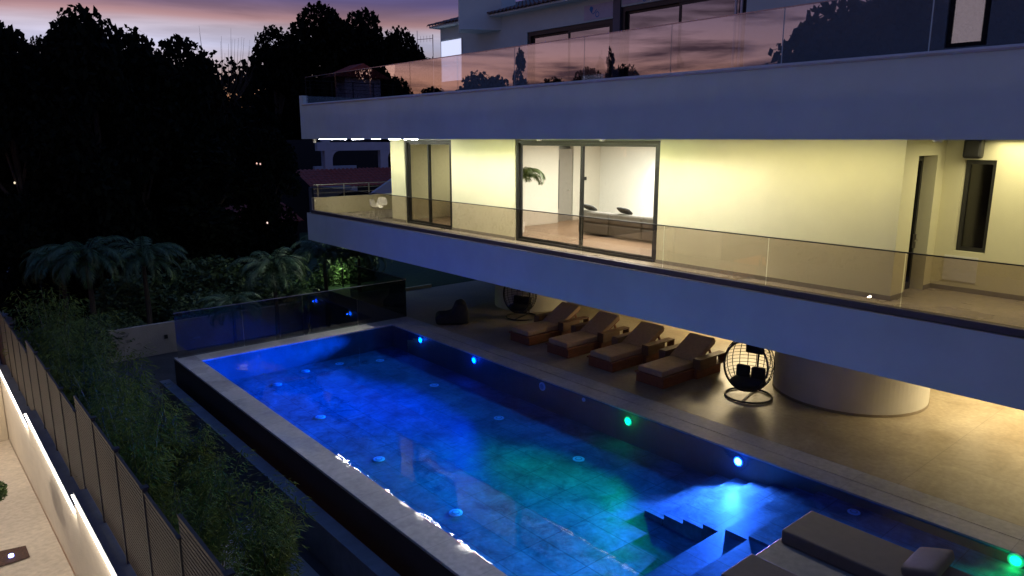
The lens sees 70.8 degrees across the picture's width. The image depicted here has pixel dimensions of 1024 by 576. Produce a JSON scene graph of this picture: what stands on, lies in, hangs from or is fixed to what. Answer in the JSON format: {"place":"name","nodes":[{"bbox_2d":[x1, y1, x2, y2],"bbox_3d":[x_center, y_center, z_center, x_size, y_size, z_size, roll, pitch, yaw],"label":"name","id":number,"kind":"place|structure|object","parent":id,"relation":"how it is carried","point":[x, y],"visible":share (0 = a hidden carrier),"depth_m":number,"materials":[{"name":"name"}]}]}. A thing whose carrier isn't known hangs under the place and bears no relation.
{"place":"outdoors","nodes":[
{"label":"outdoors","id":0,"kind":"place"},
{"bbox_2d":[2,268,26,323],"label":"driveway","id":1,"kind":"structure","parent":0,"point":[8,319],"depth_m":35.01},
{"bbox_2d":[0,440,74,575],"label":"street","id":2,"kind":"structure","parent":0,"point":[24,521],"depth_m":16.59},
{"bbox_2d":[0,386,8,441],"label":"end wall","id":3,"kind":"structure","parent":2,"relation":"on","point":[3,432],"depth_m":22.91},
{"bbox_2d":[0,545,29,566],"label":"mulch bed","id":4,"kind":"object","parent":2,"relation":"on","point":[21,553],"visible":1,"depth_m":15.32,"materials":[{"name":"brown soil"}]},
{"bbox_2d":[0,481,8,501],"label":"street tree","id":5,"kind":"object","parent":4,"relation":"on","point":[3,490],"visible":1,"depth_m":14.90,"materials":[{"name":"green plant"}]},
{"bbox_2d":[9,307,339,575],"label":"ground","id":6,"kind":"structure","parent":0,"point":[165,363],"depth_m":26.80,"materials":[{"name":"soil"}]},
{"bbox_2d":[0,25,31,277],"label":"tree","id":7,"kind":"object","parent":6,"relation":"on","point":[16,60],"depth_m":41.09,"materials":[{"name":"green plant"}]},
{"bbox_2d":[26,34,44,51],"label":"tree","id":8,"kind":"object","parent":6,"relation":"on","point":[38,40],"depth_m":49.89,"materials":[{"name":"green plant"}]},
{"bbox_2d":[1,283,81,386],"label":"bamboo","id":9,"kind":"object","parent":6,"relation":"on","point":[34,336],"visible":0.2,"depth_m":21.54,"materials":[{"name":"plant"}]},
{"bbox_2d":[0,20,88,331],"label":"tree","id":10,"kind":"object","parent":6,"relation":"on","point":[27,126],"visible":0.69,"depth_m":32.33,"materials":[{"name":"green plant"}]},
{"bbox_2d":[0,135,88,321],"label":"tree","id":11,"kind":"object","parent":6,"relation":"on","point":[10,174],"visible":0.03,"depth_m":33.71,"materials":[{"name":"green plant"}]},
{"bbox_2d":[5,283,90,365],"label":"bamboo","id":12,"kind":"object","parent":6,"relation":"on","point":[59,314],"visible":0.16,"depth_m":23.43,"materials":[{"name":"plant"}]},
{"bbox_2d":[30,19,94,122],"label":"tree","id":13,"kind":"object","parent":6,"relation":"on","point":[38,47],"visible":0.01,"depth_m":40.27,"materials":[{"name":"green plant"}]},
{"bbox_2d":[37,300,87,344],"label":"bamboo","id":14,"kind":"object","parent":6,"relation":"on","point":[61,316],"visible":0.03,"depth_m":25.90,"materials":[{"name":"plant"}]},
{"bbox_2d":[19,248,106,318],"bbox_3d":[-20.122,0.189,32.376,3.412,4.271,3.500,4,12,17],"label":"palm tree","id":15,"kind":"object","parent":6,"relation":"on","point":[38,257],"visible":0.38,"depth_m":31.23,"materials":[{"name":"green plant"}]},
{"bbox_2d":[0,360,136,575],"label":"boundary wall","id":16,"kind":"structure","parent":6,"relation":"on","point":[87,540],"depth_m":14.97,"materials":[{"name":"white paint"}]},
{"bbox_2d":[0,311,234,575],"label":"slat fence","id":17,"kind":"object","parent":16,"relation":"on","point":[151,541],"visible":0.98,"depth_m":11.25,"materials":[{"name":"wood"}]},
{"bbox_2d":[26,319,118,364],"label":"shrub","id":18,"kind":"object","parent":6,"relation":"on","point":[107,343],"visible":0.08,"depth_m":27.28,"materials":[{"name":"green plant"}]},
{"bbox_2d":[33,306,122,415],"bbox_3d":[-12.423,2.428,20.726,2.711,4.020,2.315,10,15,40],"label":"bamboo","id":19,"kind":"object","parent":6,"relation":"on","point":[80,335],"visible":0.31,"depth_m":20.46,"materials":[{"name":"plant"}]},
{"bbox_2d":[37,320,126,426],"bbox_3d":[-11.464,2.815,19.319,2.298,3.834,2.062,-8,14,-33],"label":"bamboo","id":20,"kind":"object","parent":6,"relation":"on","point":[67,392],"visible":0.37,"depth_m":18.98,"materials":[{"name":"plant"}]},
{"bbox_2d":[27,236,140,318],"bbox_3d":[-17.570,0.232,29.693,3.834,4.677,3.738,3,12,16],"label":"palm tree","id":21,"kind":"object","parent":6,"relation":"on","point":[88,256],"visible":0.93,"depth_m":28.93,"materials":[{"name":"green plant"}]},
{"bbox_2d":[36,3,158,320],"bbox_3d":[-19.778,-3.777,34.616,5.498,18.836,5.849,-5,13,-24],"label":"tree","id":22,"kind":"object","parent":6,"relation":"on","point":[85,80],"visible":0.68,"depth_m":32.92,"materials":[{"name":"green plant"}]},
{"bbox_2d":[57,370,153,473],"bbox_3d":[-9.411,3.561,17.067,2.218,3.290,1.894,7,14,31],"label":"bamboo","id":23,"kind":"object","parent":6,"relation":"on","point":[103,423],"visible":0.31,"depth_m":16.79,"materials":[{"name":"plant"}]},
{"bbox_2d":[84,310,147,349],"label":"shrub","id":24,"kind":"object","parent":6,"relation":"on","point":[123,321],"visible":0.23,"depth_m":28.89,"materials":[{"name":"green plant"}]},
{"bbox_2d":[81,342,170,448],"bbox_3d":[-9.830,3.140,18.551,2.214,3.511,2.021,1,12,4],"label":"bamboo","id":25,"kind":"object","parent":6,"relation":"on","point":[141,392],"visible":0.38,"depth_m":18.42,"materials":[{"name":"plant"}]},
{"bbox_2d":[76,389,183,527],"bbox_3d":[-7.677,3.954,14.627,2.214,3.511,2.021,-1,12,-5],"label":"bamboo","id":26,"kind":"object","parent":6,"relation":"on","point":[139,466],"visible":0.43,"depth_m":14.43,"materials":[{"name":"plant"}]},
{"bbox_2d":[85,274,182,325],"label":"shrub","id":27,"kind":"object","parent":6,"relation":"on","point":[162,301],"visible":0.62,"depth_m":32.01,"materials":[{"name":"green plant"}]},
{"bbox_2d":[84,24,191,295],"bbox_3d":[-18.845,-3.978,36.855,5.178,18.190,5.220,2,12,8],"label":"tree","id":28,"kind":"object","parent":6,"relation":"on","point":[141,71],"visible":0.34,"depth_m":35.04,"materials":[{"name":"green plant"}]},
{"bbox_2d":[92,236,189,323],"bbox_3d":[-15.489,0.145,30.610,3.575,4.474,3.667,3,12,15],"label":"palm tree","id":29,"kind":"object","parent":6,"relation":"on","point":[148,256],"visible":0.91,"depth_m":30.12,"materials":[{"name":"green plant"}]},
{"bbox_2d":[105,383,199,517],"bbox_3d":[-8.016,3.791,16.189,1.915,3.195,1.718,-11,16,-42],"label":"bamboo","id":30,"kind":"object","parent":6,"relation":"on","point":[169,433],"visible":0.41,"depth_m":16.14,"materials":[{"name":"plant"}]},
{"bbox_2d":[149,469,229,565],"bbox_3d":[-5.737,4.726,13.072,1.415,2.632,1.577,9,15,37],"label":"bamboo","id":31,"kind":"object","parent":6,"relation":"on","point":[195,522],"visible":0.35,"depth_m":12.92,"materials":[{"name":"plant"}]},
{"bbox_2d":[167,418,227,505],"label":"bamboo","id":32,"kind":"object","parent":6,"relation":"on","point":[203,448],"visible":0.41,"depth_m":16.42,"materials":[{"name":"plant"}]},
{"bbox_2d":[150,33,249,265],"bbox_3d":[-17.562,-4.506,39.618,5.922,18.102,5.867,10,15,40],"label":"tree","id":33,"kind":"object","parent":6,"relation":"on","point":[200,98],"visible":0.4,"depth_m":37.45,"materials":[{"name":"green plant"}]},
{"bbox_2d":[167,288,238,320],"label":"shrub","id":34,"kind":"object","parent":6,"relation":"on","point":[186,302],"visible":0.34,"depth_m":31.19,"materials":[{"name":"green plant"}]},
{"bbox_2d":[159,254,263,307],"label":"shrub","id":35,"kind":"object","parent":6,"relation":"on","point":[217,278],"visible":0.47,"depth_m":34.59,"materials":[{"name":"green plant"}]},
{"bbox_2d":[101,300,325,362],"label":"garden wall","id":36,"kind":"structure","parent":6,"relation":"on","point":[179,335],"depth_m":30.36,"materials":[{"name":"grey concrete"}]},
{"bbox_2d":[169,446,257,569],"bbox_3d":[-5.967,4.438,14.280,1.824,2.705,1.558,5,13,22],"label":"bamboo","id":37,"kind":"object","parent":6,"relation":"on","point":[224,485],"visible":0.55,"depth_m":14.15,"materials":[{"name":"plant"}]},
{"bbox_2d":[198,29,254,197],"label":"bare tree","id":38,"kind":"object","parent":6,"relation":"on","point":[241,90],"visible":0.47,"depth_m":51.15,"materials":[{"name":"brown plant"}]},
{"bbox_2d":[196,291,262,346],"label":"palm tree","id":39,"kind":"object","parent":6,"relation":"on","point":[220,300],"visible":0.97,"depth_m":27.07,"materials":[{"name":"green plant"}]},
{"bbox_2d":[206,50,259,205],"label":"tree","id":40,"kind":"object","parent":6,"relation":"on","point":[237,110],"visible":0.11,"depth_m":51.85,"materials":[{"name":"green plant"}]},
{"bbox_2d":[217,539,263,575],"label":"bamboo","id":41,"kind":"object","parent":6,"relation":"on","point":[231,561],"visible":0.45,"depth_m":11.08,"materials":[{"name":"plant"}]},
{"bbox_2d":[207,470,317,575],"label":"bamboo","id":42,"kind":"object","parent":6,"relation":"on","point":[270,562],"visible":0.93,"depth_m":12.05,"materials":[{"name":"plant"}]},
{"bbox_2d":[226,202,303,255],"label":"tree","id":43,"kind":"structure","parent":6,"relation":"on","point":[288,224],"depth_m":45.40,"materials":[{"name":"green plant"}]},
{"bbox_2d":[229,476,307,574],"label":"bamboo","id":44,"kind":"object","parent":6,"relation":"on","point":[264,505],"visible":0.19,"depth_m":13.80,"materials":[{"name":"plant"}]},
{"bbox_2d":[226,247,311,338],"bbox_3d":[-9.937,0.442,30.179,3.334,4.067,3.250,-10,15,-39],"label":"palm tree","id":45,"kind":"object","parent":6,"relation":"on","point":[281,265],"visible":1,"depth_m":29.72,"materials":[{"name":"green plant"}]},
{"bbox_2d":[235,271,314,309],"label":"shrub","id":46,"kind":"object","parent":6,"relation":"on","point":[260,288],"visible":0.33,"depth_m":33.77,"materials":[{"name":"green plant"}]},
{"bbox_2d":[242,24,311,139],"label":"tree","id":47,"kind":"object","parent":6,"relation":"on","point":[270,56],"visible":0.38,"depth_m":59.99,"materials":[{"name":"green plant"}]},
{"bbox_2d":[286,288,335,332],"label":"palm tree","id":48,"kind":"object","parent":6,"relation":"on","point":[306,299],"visible":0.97,"depth_m":30.70,"materials":[{"name":"green plant"}]},
{"bbox_2d":[279,0,360,139],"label":"tree","id":49,"kind":"object","parent":6,"relation":"on","point":[321,44],"visible":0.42,"depth_m":58.24,"materials":[{"name":"green plant"}]},
{"bbox_2d":[288,235,359,327],"bbox_3d":[-8.385,-0.245,32.989,3.413,4.271,3.500,-3,12,-13],"label":"palm tree","id":50,"kind":"object","parent":6,"relation":"on","point":[322,253],"visible":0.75,"depth_m":32.28,"materials":[{"name":"green plant"}]},
{"bbox_2d":[261,139,391,248],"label":"neighbour house","id":51,"kind":"structure","parent":6,"relation":"on","point":[334,162],"depth_m":50.52,"materials":[{"name":"white paint"}]},
{"bbox_2d":[322,63,391,97],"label":"rooftop block","id":52,"kind":"structure","parent":51,"relation":"on","point":[369,75],"depth_m":56.05,"materials":[{"name":"red ceramic"}]},
{"bbox_2d":[222,51,440,202],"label":"woods","id":53,"kind":"object","parent":6,"relation":"on","point":[437,79],"depth_m":62.72,"materials":[{"name":"green plant"}]},
{"bbox_2d":[331,6,404,185],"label":"tree","id":54,"kind":"object","parent":6,"relation":"on","point":[368,36],"visible":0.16,"depth_m":59.98,"materials":[{"name":"green plant"}]},
{"bbox_2d":[370,25,428,185],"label":"tree","id":55,"kind":"object","parent":6,"relation":"on","point":[395,47],"visible":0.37,"depth_m":59.72,"materials":[{"name":"green plant"}]},
{"bbox_2d":[421,58,435,92],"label":"tree","id":56,"kind":"object","parent":6,"relation":"on","point":[429,73],"visible":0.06,"depth_m":62.53,"materials":[{"name":"green plant"}]},
{"bbox_2d":[174,318,1023,575],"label":"swimming pool","id":57,"kind":"structure","parent":6,"relation":"on","point":[399,537],"depth_m":15.55,"materials":[{"name":"stone"}]},
{"bbox_2d":[173,279,405,313],"bbox_3d":[-7.541,0.972,25.995,8.710,1.517,0.032,-10,15,-39],"label":"handrail","id":58,"kind":"object","parent":57,"relation":"on","point":[284,297],"visible":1,"depth_m":25.39,"materials":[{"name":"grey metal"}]},
{"bbox_2d":[203,325,1023,575],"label":"water","id":59,"kind":"structure","parent":57,"relation":"in","point":[507,471],"depth_m":15.63,"materials":[{"name":"blue liquid"}]},
{"bbox_2d":[721,554,797,575],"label":"daybed","id":60,"kind":"object","parent":57,"relation":"on","point":[752,565],"visible":1,"depth_m":11.50,"materials":[{"name":"beige fabric"}]},
{"bbox_2d":[781,511,972,575],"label":"daybed","id":61,"kind":"object","parent":57,"relation":"on","point":[845,547],"visible":0.92,"depth_m":12.17,"materials":[{"name":"beige fabric"}]},
{"bbox_2d":[901,547,954,575],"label":"pillow","id":62,"kind":"object","parent":61,"relation":"on","point":[925,561],"visible":1,"depth_m":11.34,"materials":[{"name":"beige fabric"}]},
{"bbox_2d":[357,280,1023,526],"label":"deck","id":63,"kind":"structure","parent":6,"relation":"on","point":[966,452],"depth_m":18.25,"materials":[{"name":"tile"}]},
{"bbox_2d":[350,264,403,278],"bbox_3d":[-5.769,0.017,30.596,0.032,1.517,4.700,-10,15,-39],"label":"glass screen","id":64,"kind":"object","parent":63,"relation":"on","point":[377,271],"visible":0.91,"depth_m":30.29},
{"bbox_2d":[435,299,468,323],"bbox_3d":[-2.330,0.914,27.888,1.288,0.827,0.948,-1,12,-5],"label":"bean bag","id":65,"kind":"object","parent":63,"relation":"on","point":[457,313],"visible":1,"depth_m":27.48,"materials":[{"name":"grey fabric"}]},
{"bbox_2d":[503,286,536,320],"bbox_3d":[0.410,0.107,28.620,1.331,2.144,1.396,7,13,29],"label":"egg chair","id":66,"kind":"object","parent":63,"relation":"on","point":[520,304],"visible":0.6,"depth_m":28.53,"materials":[{"name":"black wicker"}]},
{"bbox_2d":[509,302,588,345],"bbox_3d":[1.270,1.239,25.877,2.750,1.042,1.520,-10,15,-39],"label":"sun lounger","id":67,"kind":"object","parent":63,"relation":"on","point":[555,322],"visible":0.83,"depth_m":25.55,"materials":[{"name":"beige fabric"}]},
{"bbox_2d":[545,311,629,358],"bbox_3d":[2.501,1.533,24.460,2.750,1.042,1.520,-10,15,-39],"label":"sun lounger","id":68,"kind":"object","parent":63,"relation":"on","point":[596,331],"visible":0.83,"depth_m":24.13,"materials":[{"name":"beige fabric"}]},
{"bbox_2d":[587,321,674,372],"bbox_3d":[3.733,1.828,23.044,2.750,1.042,1.520,-10,15,-39],"label":"sun lounger","id":69,"kind":"object","parent":63,"relation":"on","point":[638,344],"visible":0.91,"depth_m":22.75,"materials":[{"name":"beige fabric"}]},
{"bbox_2d":[299,0,1023,417],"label":"villa","id":70,"kind":"object","parent":63,"relation":"on","point":[849,122],"visible":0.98,"depth_m":16.75,"materials":[{"name":"white paint"}]},
{"bbox_2d":[306,80,394,97],"bbox_3d":[-6.965,-8.668,31.535,4.300,0.648,0.050,-10,15,-39],"label":"metal railing","id":71,"kind":"object","parent":70,"relation":"on","point":[373,87],"visible":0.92,"depth_m":31.40,"materials":[{"name":"metal"}]},
{"bbox_2d":[314,181,391,197],"bbox_3d":[-6.963,-4.431,32.256,4.100,0.558,0.050,-10,15,-39],"label":"metal railing","id":72,"kind":"object","parent":70,"relation":"on","point":[368,190],"visible":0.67,"depth_m":31.94,"materials":[{"name":"metal"}]},
{"bbox_2d":[369,199,383,218],"bbox_3d":[-5.449,-3.152,28.885,0.487,0.813,0.485,4,12,19],"label":"shell chair","id":73,"kind":"object","parent":70,"relation":"on","point":[374,205],"visible":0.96,"depth_m":28.93,"materials":[{"name":"white plastic"}]},
{"bbox_2d":[375,197,386,217],"bbox_3d":[-5.409,-3.318,29.687,0.485,0.813,0.487,3,12,14],"label":"shell chair","id":74,"kind":"object","parent":70,"relation":"on","point":[381,201],"visible":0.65,"depth_m":29.81,"materials":[{"name":"white plastic"}]},
{"bbox_2d":[417,34,433,90],"bbox_3d":[-3.525,-8.825,29.467,0.820,3.300,0.032,7,14,31],"label":"tv antenna","id":75,"kind":"object","parent":70,"relation":"on","point":[433,56],"visible":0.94,"depth_m":29.27,"materials":[{"name":"metal"}]},
{"bbox_2d":[405,140,451,229],"bbox_3d":[-3.041,-3.856,26.557,0.190,3.148,3.020,-10,15,-39],"label":"sliding window","id":76,"kind":"structure","parent":70,"relation":"in","point":[407,142],"depth_m":26.71,"materials":[{"name":"metal"}]},
{"bbox_2d":[441,38,462,82],"bbox_3d":[-2.386,-9.001,28.546,0.028,1.620,1.410,-10,15,-39],"label":"lit window","id":77,"kind":"structure","parent":70,"relation":"in","point":[452,67],"depth_m":28.52,"materials":[{"name":"white glass"}]},
{"bbox_2d":[523,167,545,232],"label":"house plant","id":78,"kind":"object","parent":70,"relation":"on","point":[528,172],"visible":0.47,"depth_m":24.55,"materials":[{"name":"green plant"}]},
{"bbox_2d":[558,149,571,220],"bbox_3d":[1.967,-4.012,28.142,1.030,2.787,0.140,-10,15,-39],"label":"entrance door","id":79,"kind":"structure","parent":70,"relation":"in","point":[565,155],"depth_m":28.21,"materials":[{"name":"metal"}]},
{"bbox_2d":[528,19,612,84],"bbox_3d":[1.903,-7.326,23.938,0.190,2.608,3.980,-10,15,-39],"label":"sliding window","id":80,"kind":"structure","parent":70,"relation":"in","point":[585,58],"depth_m":23.74,"materials":[{"name":"glass"}]},
{"bbox_2d":[305,0,837,77],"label":"handrail","id":81,"kind":"object","parent":70,"relation":"on","point":[604,33],"visible":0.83,"depth_m":16.98,"materials":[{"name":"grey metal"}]},
{"bbox_2d":[516,140,660,262],"bbox_3d":[2.005,-2.650,20.753,0.190,3.148,5.630,-10,15,-39],"label":"sliding window","id":82,"kind":"structure","parent":70,"relation":"in","point":[519,143],"depth_m":20.67,"materials":[{"name":"metal"}]},
{"bbox_2d":[583,210,652,241],"bbox_3d":[4.399,-1.919,22.805,0.950,0.740,5.500,-10,15,-39],"label":"sofa","id":83,"kind":"object","parent":70,"relation":"on","point":[630,230],"visible":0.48,"depth_m":23.19,"materials":[{"name":"grey fabric"}]},
{"bbox_2d":[584,204,596,210],"bbox_3d":[2.619,-2.719,24.310,0.507,0.135,0.422,16,-7,38],"label":"pillow","id":84,"kind":"object","parent":83,"relation":"on","point":[589,207],"visible":0.89,"depth_m":24.18,"materials":[{"name":"fabric"}]},
{"bbox_2d":[617,207,632,214],"bbox_3d":[3.624,-2.479,23.155,0.507,0.135,0.422,16,-10,38],"label":"pillow","id":85,"kind":"object","parent":83,"relation":"on","point":[624,210],"visible":1,"depth_m":23.04,"materials":[{"name":"fabric"}]},
{"bbox_2d":[311,186,1023,337],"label":"glass balustrade","id":86,"kind":"object","parent":70,"relation":"on","point":[1011,330],"visible":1,"depth_m":15.30,"materials":[{"name":"clear glass"}]},
{"bbox_2d":[620,0,746,76],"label":"sliding window","id":87,"kind":"structure","parent":70,"relation":"in","point":[702,44],"depth_m":20.52,"materials":[{"name":"glass"}]},
{"bbox_2d":[904,156,923,289],"bbox_3d":[8.315,-1.325,15.133,0.940,2.838,0.200,-10,15,-39],"label":"glazed door","id":88,"kind":"structure","parent":70,"relation":"in","point":[912,244],"depth_m":15.38,"materials":[{"name":"glass"}]},
{"bbox_2d":[945,0,991,47],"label":"lit window","id":89,"kind":"structure","parent":70,"relation":"in","point":[968,21],"depth_m":15.06,"materials":[{"name":"glass"}]},
{"bbox_2d":[963,140,984,158],"bbox_3d":[9.414,-2.837,14.649,0.318,0.400,0.340,-10,15,-39],"label":"outdoor speaker","id":90,"kind":"object","parent":70,"relation":"attached to","point":[973,149],"visible":0.8,"depth_m":14.53},
{"bbox_2d":[956,160,996,252],"bbox_3d":[9.714,-1.706,15.030,0.080,1.900,0.570,-10,15,-39],"label":"narrow window","id":91,"kind":"structure","parent":70,"relation":"in","point":[980,174],"depth_m":15.03,"materials":[{"name":"glass"}]},
{"bbox_2d":[634,333,725,388],"bbox_3d":[4.984,2.126,21.605,2.750,1.042,1.520,-10,15,-39],"label":"sun lounger","id":92,"kind":"object","parent":63,"relation":"on","point":[687,358],"visible":0.98,"depth_m":21.36,"materials":[{"name":"beige fabric"}]},
{"bbox_2d":[394,316,1023,540],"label":"deck border","id":93,"kind":"object","parent":63,"relation":"attached to","point":[960,512],"visible":0.44,"depth_m":16.77,"materials":[{"name":"grey stone"}]},
{"bbox_2d":[723,341,774,403],"bbox_3d":[6.581,1.940,19.791,1.331,2.144,1.396,8,14,35],"label":"egg chair","id":94,"kind":"object","parent":63,"relation":"on","point":[743,379],"visible":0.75,"depth_m":19.72,"materials":[{"name":"black wicker"}]},
{"bbox_2d":[0,0,521,95],"label":"sky","id":95,"kind":"structure","parent":0,"point":[236,22],"materials":[{"name":"purple"}]},
{"bbox_2d":[210,524,318,575],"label":"garden path","id":96,"kind":"structure","parent":0,"point":[307,569],"depth_m":14.71,"materials":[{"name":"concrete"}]},
{"bbox_2d":[159,379,400,575],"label":"basin wall","id":97,"kind":"structure","parent":0,"point":[335,548],"depth_m":15.82,"materials":[{"name":"grey concrete"}]},
{"bbox_2d":[237,232,474,326],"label":"lawn","id":98,"kind":"structure","parent":0,"point":[343,308],"depth_m":35.65,"materials":[{"name":"green plant"}]},
{"bbox_2d":[341,268,343,286],"bbox_3d":[-8.178,-0.498,34.766,0.120,0.900,0.120,-10,15,-39],"label":"garden light","id":99,"kind":"object","parent":98,"relation":"on","point":[342,278],"visible":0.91,"depth_m":34.76,"materials":[{"name":"metal"}]},
{"bbox_2d":[307,252,377,288],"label":"shrub","id":100,"kind":"object","parent":98,"relation":"on","point":[349,276],"visible":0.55,"depth_m":35.48,"materials":[{"name":"green plant"}]},
{"bbox_2d":[326,244,392,292],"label":"palm tree","id":101,"kind":"object","parent":98,"relation":"on","point":[344,251],"visible":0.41,"depth_m":32.45,"materials":[{"name":"green plant"}]},
{"bbox_2d":[404,284,431,290],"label":"garden curb","id":102,"kind":"structure","parent":98,"relation":"on","point":[417,287],"depth_m":34.23,"materials":[{"name":"grey concrete"}]}
]}

